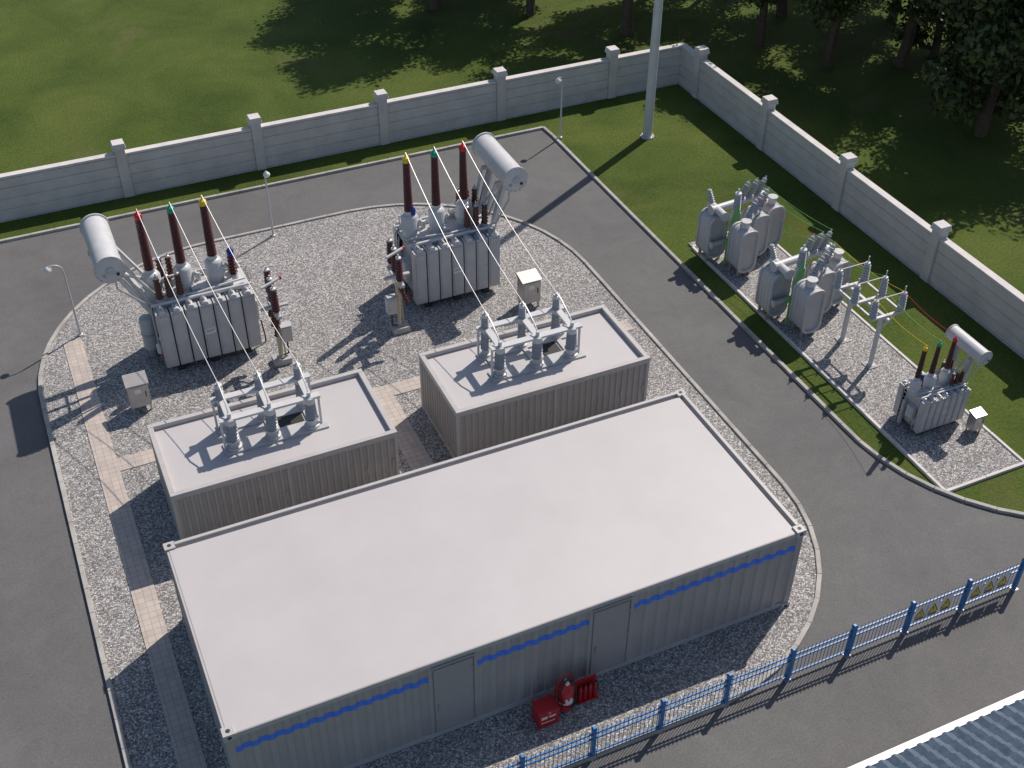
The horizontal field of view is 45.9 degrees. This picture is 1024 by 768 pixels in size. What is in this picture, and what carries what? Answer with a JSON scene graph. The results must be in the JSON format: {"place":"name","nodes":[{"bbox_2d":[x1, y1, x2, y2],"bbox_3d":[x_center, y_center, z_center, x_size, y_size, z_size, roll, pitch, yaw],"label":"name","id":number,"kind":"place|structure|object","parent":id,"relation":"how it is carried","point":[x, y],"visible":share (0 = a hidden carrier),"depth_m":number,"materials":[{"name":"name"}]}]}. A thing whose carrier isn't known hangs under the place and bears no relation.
{"place":"outdoors","nodes":[
{"label":"outdoors","id":0,"kind":"place"},
{"bbox_2d":[260,266,292,367],"bbox_3d":[-7.608,-2.052,39.046,0.900,3.370,1.556,-16,42,-19],"label":"surge arrester post","id":1,"kind":"object","parent":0,"point":[281,357],"visible":0.98,"depth_m":38.88,"materials":[{"name":"metal"}]},
{"bbox_2d":[63,320,633,767],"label":"paved path","id":2,"kind":"structure","parent":0,"point":[111,466],"depth_m":34.46,"materials":[{"name":"beige concrete"}]},
{"bbox_2d":[0,0,1023,511],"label":"grass ground","id":3,"kind":"structure","parent":0,"point":[82,78],"depth_m":54.45,"materials":[{"name":"green plant"}]},
{"bbox_2d":[0,42,685,222],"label":"perimeter wall","id":4,"kind":"structure","parent":3,"relation":"on","point":[119,171],"depth_m":50.34,"materials":[{"name":"concrete"}]},
{"bbox_2d":[430,0,440,9],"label":"broadleaf tree","id":5,"kind":"object","parent":3,"relation":"on","point":[435,4],"visible":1,"depth_m":62.92,"materials":[{"name":"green plant"}]},
{"bbox_2d":[0,126,1023,517],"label":"kerb","id":6,"kind":"structure","parent":3,"relation":"on","point":[800,382],"depth_m":45.65,"materials":[{"name":"concrete"}]},
{"bbox_2d":[526,0,534,15],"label":"broadleaf tree","id":7,"kind":"object","parent":3,"relation":"on","point":[530,7],"visible":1,"depth_m":62.32,"materials":[{"name":"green plant"}]},
{"bbox_2d":[555,77,562,138],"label":"street lamp","id":8,"kind":"object","parent":3,"relation":"on","point":[558,80],"visible":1,"depth_m":51.32,"materials":[{"name":"metal"}]},
{"bbox_2d":[621,0,632,35],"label":"broadleaf tree","id":9,"kind":"object","parent":3,"relation":"on","point":[627,21],"visible":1,"depth_m":60.16,"materials":[{"name":"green plant"}]},
{"bbox_2d":[640,0,662,139],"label":"lightning mast","id":10,"kind":"object","parent":3,"relation":"on","point":[647,134],"visible":1,"depth_m":50.43,"materials":[{"name":"metal"}]},
{"bbox_2d":[744,0,783,46],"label":"broadleaf tree","id":11,"kind":"object","parent":3,"relation":"on","point":[761,29],"visible":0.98,"depth_m":58.85,"materials":[{"name":"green plant"}]},
{"bbox_2d":[776,0,787,17],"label":"broadleaf tree","id":12,"kind":"object","parent":3,"relation":"on","point":[782,11],"visible":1,"depth_m":62.35,"materials":[{"name":"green plant"}]},
{"bbox_2d":[792,0,890,67],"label":"broadleaf tree","id":13,"kind":"object","parent":3,"relation":"on","point":[834,13],"visible":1,"depth_m":55.52,"materials":[{"name":"green plant"}]},
{"bbox_2d":[678,45,1023,358],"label":"perimeter wall","id":14,"kind":"structure","parent":3,"relation":"on","point":[972,287],"depth_m":46.24,"materials":[{"name":"concrete"}]},
{"bbox_2d":[688,234,1020,488],"bbox_3d":[11.062,-1.454,41.172,3.000,0.060,14.670,-16,42,-19],"label":"gravel bed","id":15,"kind":"object","parent":3,"relation":"on","point":[949,455],"visible":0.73,"depth_m":39.38,"materials":[{"name":"grey gravel"}]},
{"bbox_2d":[695,175,785,276],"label":"reactor bank","id":16,"kind":"structure","parent":15,"relation":"on","point":[755,230],"depth_m":43.97,"materials":[{"name":"grey paint"}]},
{"bbox_2d":[755,229,851,337],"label":"reactor bank","id":17,"kind":"structure","parent":15,"relation":"on","point":[812,298],"depth_m":41.12,"materials":[{"name":"grey paint"}]},
{"bbox_2d":[833,256,907,369],"bbox_3d":[11.561,-2.269,39.669,1.369,3.150,2.250,-16,42,-19],"label":"isolator support frame","id":18,"kind":"object","parent":15,"relation":"on","point":[854,300],"visible":1,"depth_m":39.30,"materials":[{"name":"paint"}]},
{"bbox_2d":[836,243,902,290],"bbox_3d":[11.693,-3.827,39.647,0.014,0.282,3.520,-17,42,-20],"label":"overhead conductor","id":19,"kind":"object","parent":18,"relation":"attached to","point":[863,266],"visible":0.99,"depth_m":39.97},
{"bbox_2d":[877,300,925,344],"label":"overhead conductor","id":20,"kind":"object","parent":18,"relation":"attached to","point":[899,324],"visible":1,"depth_m":37.08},
{"bbox_2d":[905,292,956,335],"bbox_3d":[12.876,-2.167,37.284,0.014,0.262,2.723,-12,41,-14],"label":"overhead conductor","id":21,"kind":"object","parent":18,"relation":"attached to","point":[928,315],"visible":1,"depth_m":37.38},
{"bbox_2d":[892,324,992,433],"bbox_3d":[13.120,-0.270,37.246,2.394,3.131,1.574,-16,42,-19],"label":"power transformer","id":22,"kind":"object","parent":15,"relation":"on","point":[934,397],"visible":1,"depth_m":37.01,"materials":[{"name":"metal"}]},
{"bbox_2d":[965,406,987,433],"bbox_3d":[14.323,1.147,37.382,0.444,0.780,0.339,-16,42,-19],"label":"outdoor steel cabinet","id":23,"kind":"object","parent":15,"relation":"on","point":[976,418],"visible":1,"depth_m":37.22,"materials":[{"name":"silver metal"}]},
{"bbox_2d":[692,231,1023,491],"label":"kerb","id":24,"kind":"structure","parent":3,"relation":"on","point":[908,456],"depth_m":38.81,"materials":[{"name":"concrete"}]},
{"bbox_2d":[887,0,901,21],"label":"broadleaf tree","id":25,"kind":"object","parent":3,"relation":"on","point":[892,19],"visible":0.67,"depth_m":62.16,"materials":[{"name":"green plant"}]},
{"bbox_2d":[882,0,962,58],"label":"broadleaf tree","id":26,"kind":"object","parent":3,"relation":"on","point":[921,36],"visible":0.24,"depth_m":57.73,"materials":[{"name":"green plant"}]},
{"bbox_2d":[894,0,957,67],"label":"broadleaf tree","id":27,"kind":"object","parent":3,"relation":"on","point":[903,54],"visible":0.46,"depth_m":56.32,"materials":[{"name":"green plant"}]},
{"bbox_2d":[913,0,1023,137],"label":"broadleaf tree","id":28,"kind":"object","parent":3,"relation":"on","point":[993,23],"visible":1,"depth_m":49.64,"materials":[{"name":"green plant"}]},
{"bbox_2d":[936,0,1023,97],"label":"broadleaf tree","id":29,"kind":"object","parent":3,"relation":"on","point":[1012,75],"visible":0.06,"depth_m":54.21,"materials":[{"name":"green plant"}]},
{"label":"walls","id":30,"kind":"object","parent":3,"relation":"on","visible":0},
{"bbox_2d":[848,691,1023,767],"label":"gutter","id":31,"kind":"object","parent":30,"relation":"on","point":[937,732],"depth_m":25.63,"materials":[{"name":"white paint"}]},
{"bbox_2d":[865,699,1023,767],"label":"roof tiles","id":32,"kind":"object","parent":30,"relation":"on","point":[994,739],"visible":1,"depth_m":25.09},
{"bbox_2d":[0,130,1023,767],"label":"asphalt road","id":33,"kind":"structure","parent":0,"point":[890,540],"depth_m":34.20,"materials":[{"name":"grey asphalt"}]},
{"bbox_2d":[38,203,821,767],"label":"kerb","id":34,"kind":"structure","parent":33,"relation":"on","point":[574,763],"depth_m":35.05,"materials":[{"name":"concrete"}]},
{"bbox_2d":[43,205,816,767],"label":"gravel bed","id":35,"kind":"object","parent":33,"relation":"on","point":[333,287],"visible":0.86,"depth_m":38.16,"materials":[{"name":"grey gravel"}]},
{"bbox_2d":[44,265,82,336],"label":"street lamp","id":36,"kind":"object","parent":35,"relation":"on","point":[48,270],"visible":1,"depth_m":40.05,"materials":[{"name":"metal"}]},
{"bbox_2d":[122,370,152,413],"bbox_3d":[-11.683,0.282,37.846,0.703,1.235,0.537,-16,42,-19],"label":"outdoor steel cabinet","id":37,"kind":"object","parent":35,"relation":"on","point":[137,388],"visible":1,"depth_m":37.56,"materials":[{"name":"silver metal"}]},
{"bbox_2d":[79,195,266,369],"bbox_3d":[-10.873,-3.490,39.020,4.874,5.591,2.810,-16,42,-19],"label":"power transformer","id":38,"kind":"object","parent":35,"relation":"on","point":[166,323],"visible":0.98,"depth_m":38.76,"materials":[{"name":"metal"}]},
{"bbox_2d":[263,171,275,236],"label":"street lamp","id":39,"kind":"object","parent":35,"relation":"on","point":[266,174],"visible":1,"depth_m":45.16,"materials":[{"name":"metal"}]},
{"bbox_2d":[147,368,399,539],"bbox_3d":[-6.827,2.083,35.019,6.420,2.110,3.170,-16,42,-19],"label":"switchgear enclosure","id":40,"kind":"object","parent":35,"relation":"on","point":[208,484],"visible":0.77,"depth_m":34.03,"materials":[{"name":"paint"}]},
{"bbox_2d":[210,361,328,455],"bbox_3d":[-6.855,0.580,34.083,2.980,1.702,1.359,-16,42,-19],"label":"roof insulator rack","id":41,"kind":"object","parent":40,"relation":"on","point":[283,420],"visible":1,"depth_m":34.09,"materials":[{"name":"grey metal"}]},
{"bbox_2d":[136,209,216,380],"bbox_3d":[-9.805,-2.692,35.185,0.026,1.974,6.780,-19,43,-22],"label":"overhead conductor","id":42,"kind":"object","parent":41,"relation":"attached to","point":[175,296],"visible":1,"depth_m":35.36,"materials":[{"name":"metal"}]},
{"bbox_2d":[169,203,256,371],"bbox_3d":[-8.839,-2.965,35.527,0.026,1.974,6.791,-20,44,-23],"label":"overhead conductor","id":43,"kind":"object","parent":41,"relation":"attached to","point":[211,288],"visible":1,"depth_m":35.73,"materials":[{"name":"metal"}]},
{"bbox_2d":[201,195,295,360],"bbox_3d":[-7.864,-3.240,35.871,0.026,1.974,6.806,-21,44,-24],"label":"overhead conductor","id":44,"kind":"object","parent":41,"relation":"attached to","point":[247,280],"visible":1,"depth_m":36.03,"materials":[{"name":"metal"}]},
{"bbox_2d":[383,236,409,335],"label":"surge arrester post","id":45,"kind":"object","parent":35,"relation":"on","point":[393,304],"visible":1,"depth_m":40.33,"materials":[{"name":"metal"}]},
{"bbox_2d":[393,132,527,307],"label":"power transformer","id":46,"kind":"object","parent":35,"relation":"on","point":[430,264],"visible":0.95,"depth_m":41.70,"materials":[{"name":"metal"}]},
{"bbox_2d":[516,268,541,305],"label":"outdoor steel cabinet","id":47,"kind":"object","parent":35,"relation":"on","point":[529,286],"visible":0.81,"depth_m":41.96,"materials":[{"name":"silver metal"}]},
{"bbox_2d":[418,304,649,457],"bbox_3d":[0.679,-0.048,37.685,6.410,2.110,3.080,-16,42,-19],"label":"switchgear enclosure","id":48,"kind":"object","parent":35,"relation":"on","point":[469,405],"visible":0.84,"depth_m":36.71,"materials":[{"name":"paint"}]},
{"bbox_2d":[475,292,585,381],"bbox_3d":[0.579,-1.521,36.711,3.100,1.702,1.459,-16,42,-19],"label":"roof insulator rack","id":49,"kind":"object","parent":48,"relation":"on","point":[547,352],"visible":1,"depth_m":36.73,"materials":[{"name":"grey paint"}]},
{"bbox_2d":[405,153,484,310],"bbox_3d":[-2.148,-4.872,37.913,0.025,1.974,6.707,-15,42,-18],"label":"overhead conductor","id":50,"kind":"object","parent":49,"relation":"attached to","point":[443,234],"visible":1,"depth_m":38.06,"materials":[{"name":"metal"}]},
{"bbox_2d":[434,147,522,301],"bbox_3d":[-1.133,-5.160,38.272,0.025,1.974,6.709,-17,42,-20],"label":"overhead conductor","id":51,"kind":"object","parent":49,"relation":"attached to","point":[475,225],"visible":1,"depth_m":38.44,"materials":[{"name":"metal"}]},
{"bbox_2d":[463,142,556,292],"bbox_3d":[-0.144,-5.439,38.622,0.025,1.974,6.713,-18,43,-21],"label":"overhead conductor","id":52,"kind":"object","parent":49,"relation":"attached to","point":[508,221],"visible":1,"depth_m":38.75,"materials":[{"name":"metal"}]},
{"bbox_2d":[531,694,559,728],"bbox_3d":[0.809,7.911,29.162,0.560,0.590,0.455,-16,42,-19],"label":"fire equipment box","id":53,"kind":"object","parent":35,"relation":"on","point":[545,711],"visible":1,"depth_m":29.01,"materials":[{"name":"red paint"}]},
{"bbox_2d":[554,673,576,711],"bbox_3d":[1.287,7.413,29.152,0.610,1.375,0.484,-16,42,-19],"label":"wheeled fire extinguisher","id":54,"kind":"object","parent":35,"relation":"on","point":[566,699],"visible":0.82,"depth_m":29.01,"materials":[{"name":"red paint"}]},
{"bbox_2d":[575,674,598,704],"bbox_3d":[1.840,7.471,29.621,0.560,0.700,0.210,-16,42,-19],"label":"fire extinguisher rack","id":55,"kind":"object","parent":35,"relation":"on","point":[586,689],"visible":1,"depth_m":29.57,"materials":[{"name":"red metal"}]},
{"bbox_3d":[-0.633,6.010,31.909,14.520,0.070,5.800,-16,42,-19],"label":"plinth","id":56,"kind":"object","parent":35,"relation":"on","visible":0},
{"bbox_2d":[163,389,806,767],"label":"frame","id":57,"kind":"object","parent":56,"relation":"on","point":[229,734],"visible":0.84,"depth_m":29.42,"materials":[{"name":"paint"}]},
{"bbox_2d":[170,538,796,767],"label":"wall panels","id":58,"kind":"object","parent":57,"relation":"attached to","point":[358,734],"visible":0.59,"depth_m":28.79,"materials":[{"name":"paint"}]},
{"bbox_2d":[174,392,798,545],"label":"roof","id":59,"kind":"structure","parent":57,"relation":"on","point":[536,435],"depth_m":32.03,"materials":[{"name":"paint"}]},
{"bbox_2d":[169,397,795,732],"bbox_3d":[-0.647,3.945,30.065,14.490,0.082,5.810,-16,42,-19],"label":"roof sheet","id":60,"kind":"object","parent":59,"relation":"on","point":[296,611],"visible":1,"depth_m":29.69,"materials":[{"name":"white metal"}]},
{"bbox_2d":[236,546,794,751],"bbox_3d":[0.610,6.022,28.404,14.400,0.190,0.040,-16,42,-19],"label":"blue stripe","id":61,"kind":"object","parent":57,"relation":"attached to","point":[479,662],"visible":1,"depth_m":28.15,"materials":[{"name":"paint"}]},
{"bbox_2d":[503,558,1023,767],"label":"blue steel fence","id":62,"kind":"object","parent":33,"relation":"on","point":[794,652],"visible":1,"depth_m":29.75,"materials":[{"name":"metal"}]},
{"bbox_2d":[912,605,927,622],"bbox_3d":[10.537,5.936,31.239,0.380,0.500,0.018,-16,42,-19],"label":"warning sign","id":63,"kind":"object","parent":62,"relation":"attached to","point":[920,613],"visible":1,"depth_m":31.23,"materials":[{"name":"metal"}]},
{"bbox_2d":[925,600,940,616],"bbox_3d":[10.920,5.828,31.375,0.380,0.500,0.018,-16,42,-19],"label":"warning sign","id":64,"kind":"object","parent":62,"relation":"attached to","point":[933,608],"visible":1,"depth_m":31.36,"materials":[{"name":"metal"}]},
{"bbox_2d":[938,595,953,611],"bbox_3d":[11.303,5.720,31.510,0.380,0.500,0.018,-16,42,-19],"label":"warning sign","id":65,"kind":"object","parent":62,"relation":"attached to","point":[945,603],"visible":1,"depth_m":31.49,"materials":[{"name":"metal"}]},
{"bbox_2d":[968,583,983,599],"bbox_3d":[12.205,5.465,31.829,0.380,0.500,0.018,-16,42,-19],"label":"warning sign","id":66,"kind":"object","parent":62,"relation":"attached to","point":[975,591],"visible":1,"depth_m":31.81,"materials":[{"name":"metal"}]},
{"bbox_2d":[981,578,996,594],"bbox_3d":[12.615,5.349,31.974,0.380,0.500,0.018,-16,42,-19],"label":"warning sign","id":67,"kind":"object","parent":62,"relation":"attached to","point":[989,586],"visible":1,"depth_m":31.96,"materials":[{"name":"metal"}]},
{"bbox_2d":[995,572,1010,588],"bbox_3d":[13.024,5.233,32.118,0.380,0.500,0.018,-16,42,-19],"label":"warning sign","id":68,"kind":"object","parent":62,"relation":"attached to","point":[1002,581],"visible":1,"depth_m":32.09,"materials":[{"name":"metal"}]}
]}

